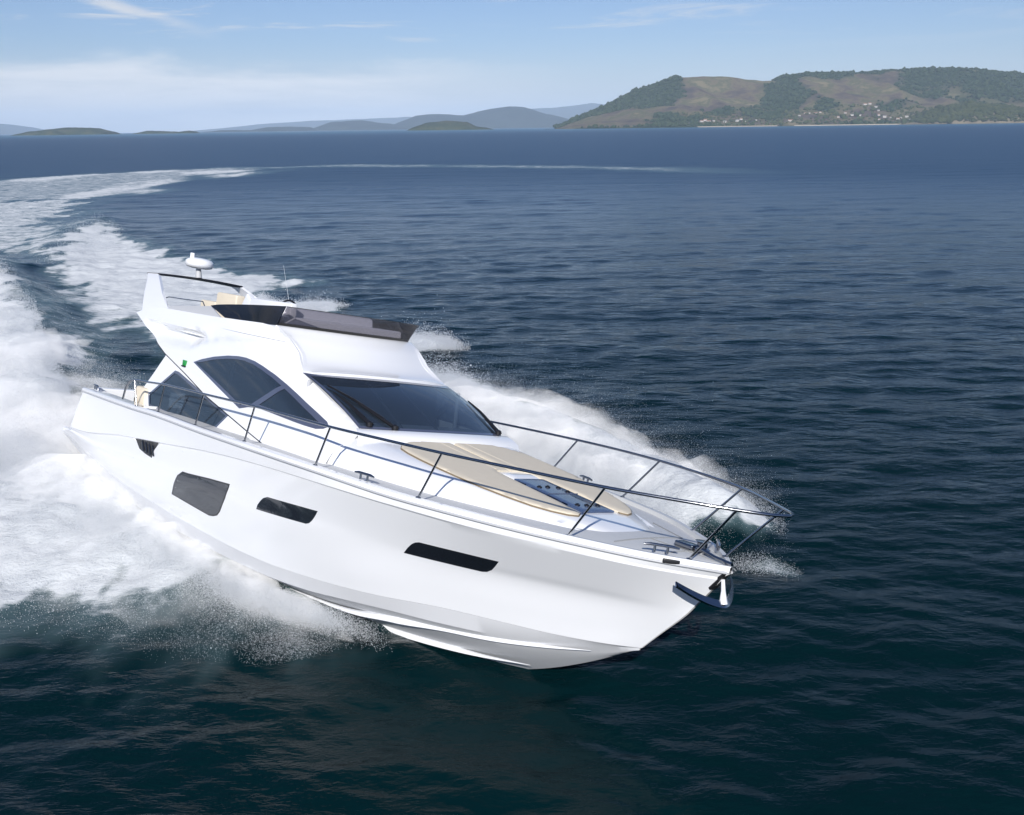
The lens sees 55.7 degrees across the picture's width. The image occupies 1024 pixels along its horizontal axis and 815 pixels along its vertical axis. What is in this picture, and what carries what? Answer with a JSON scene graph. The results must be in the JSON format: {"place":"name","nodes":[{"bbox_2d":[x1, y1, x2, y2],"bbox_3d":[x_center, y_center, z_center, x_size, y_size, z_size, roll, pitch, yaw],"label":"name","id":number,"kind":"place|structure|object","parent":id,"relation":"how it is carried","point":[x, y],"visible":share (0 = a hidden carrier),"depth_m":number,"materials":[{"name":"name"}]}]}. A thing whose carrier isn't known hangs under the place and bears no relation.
{"place":"outdoors","nodes":[
{"label":"outdoors","id":0,"kind":"place"},
{"bbox_2d":[0,124,43,134],"bbox_3d":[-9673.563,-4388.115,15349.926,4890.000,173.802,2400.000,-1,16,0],"label":"mountains","id":1,"kind":"structure","parent":0,"point":[7,129],"depth_m":15053.92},
{"bbox_2d":[38,130,67,134],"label":"island","id":2,"kind":"structure","parent":0,"point":[53,132],"depth_m":4099.87,"materials":[{"name":"plant"}]},
{"bbox_2d":[10,127,119,135],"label":"island","id":3,"kind":"structure","parent":0,"point":[81,131],"depth_m":4334.36,"materials":[{"name":"plant"}]},
{"bbox_2d":[133,131,198,133],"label":"island","id":4,"kind":"structure","parent":0,"point":[157,132],"depth_m":4558.04,"materials":[{"name":"plant"}]},
{"bbox_2d":[209,127,317,131],"bbox_3d":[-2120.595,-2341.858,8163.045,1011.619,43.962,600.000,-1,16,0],"label":"distant hills","id":5,"kind":"structure","parent":0,"point":[270,129],"depth_m":7930.02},
{"bbox_2d":[196,117,410,131],"bbox_3d":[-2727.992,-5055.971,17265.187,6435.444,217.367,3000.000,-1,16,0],"label":"mountains","id":6,"kind":"structure","parent":0,"point":[313,124],"depth_m":16329.40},
{"bbox_2d":[315,120,408,130],"bbox_3d":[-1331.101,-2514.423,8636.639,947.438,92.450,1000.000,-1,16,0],"label":"distant hills","id":7,"kind":"structure","parent":0,"point":[350,125],"depth_m":8255.87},
{"bbox_2d":[406,121,493,130],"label":"island","id":8,"kind":"structure","parent":0,"point":[449,125],"depth_m":3948.15,"materials":[{"name":"plant"}]},
{"bbox_2d":[396,106,568,128],"bbox_3d":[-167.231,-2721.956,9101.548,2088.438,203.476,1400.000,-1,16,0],"label":"distant hills","id":9,"kind":"structure","parent":0,"point":[510,117],"depth_m":8601.90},
{"bbox_2d":[0,123,1023,814],"bbox_3d":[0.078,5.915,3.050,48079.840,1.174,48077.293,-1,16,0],"label":"water","id":10,"kind":"structure","parent":0,"point":[822,327],"depth_m":21.40,"materials":[{"name":"blue liquid"}]},
{"bbox_2d":[0,216,803,664],"label":"sea spray","id":11,"kind":"object","parent":10,"relation":"on","point":[268,595],"depth_m":19.50,"materials":[{"name":"white liquid"}]},
{"bbox_2d":[63,253,794,668],"bbox_3d":[-2.774,0.485,16.433,4.748,5.574,17.058,5,6,-42],"label":"motor yacht","id":12,"kind":"object","parent":10,"relation":"on","point":[369,469],"visible":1,"depth_m":13.47,"materials":[{"name":"white paint"}]},
{"bbox_2d":[0,0,1023,132],"label":"sky","id":13,"kind":"structure","parent":0,"point":[120,66],"materials":[{"name":"blue"}]},
{"bbox_2d":[533,103,604,118],"bbox_3d":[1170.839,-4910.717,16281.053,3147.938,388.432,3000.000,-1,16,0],"label":"mountains","id":14,"kind":"structure","parent":0,"point":[568,112],"depth_m":15490.07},
{"bbox_2d":[697,125,776,126],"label":"beach","id":15,"kind":"structure","parent":0,"point":[736,126],"depth_m":3079.30,"materials":[{"name":"beige sand"}]},
{"bbox_2d":[554,69,1023,128],"bbox_3d":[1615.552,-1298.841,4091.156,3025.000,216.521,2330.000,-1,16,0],"label":"hill","id":16,"kind":"structure","parent":0,"point":[707,93],"depth_m":3506.41,"materials":[{"name":"green plant"}]},
{"bbox_2d":[553,66,1023,127],"bbox_3d":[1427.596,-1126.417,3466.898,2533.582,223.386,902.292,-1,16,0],"label":"forest","id":17,"kind":"object","parent":16,"relation":"on","point":[630,100],"visible":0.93,"depth_m":3578.29,"materials":[{"name":"green plant"}]},
{"bbox_2d":[674,102,1013,125],"bbox_3d":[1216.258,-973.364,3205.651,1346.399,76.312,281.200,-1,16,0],"label":"scattered trees","id":18,"kind":"object","parent":16,"relation":"on","point":[833,112],"visible":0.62,"depth_m":3205.15,"materials":[{"name":"green plant"}]},
{"bbox_2d":[794,124,901,125],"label":"beach","id":19,"kind":"structure","parent":0,"point":[848,124],"depth_m":3059.84,"materials":[{"name":"beige sand"}]},
{"bbox_2d":[903,112,1023,124],"bbox_3d":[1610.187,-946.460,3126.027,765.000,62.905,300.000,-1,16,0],"label":"wooded point","id":20,"kind":"structure","parent":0,"point":[969,122],"depth_m":3041.57,"materials":[{"name":"plant"}]},
{"bbox_2d":[909,100,1023,123],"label":"forest","id":21,"kind":"object","parent":20,"relation":"on","point":[961,111],"visible":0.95,"depth_m":3057.67,"materials":[{"name":"green plant"}]}
]}

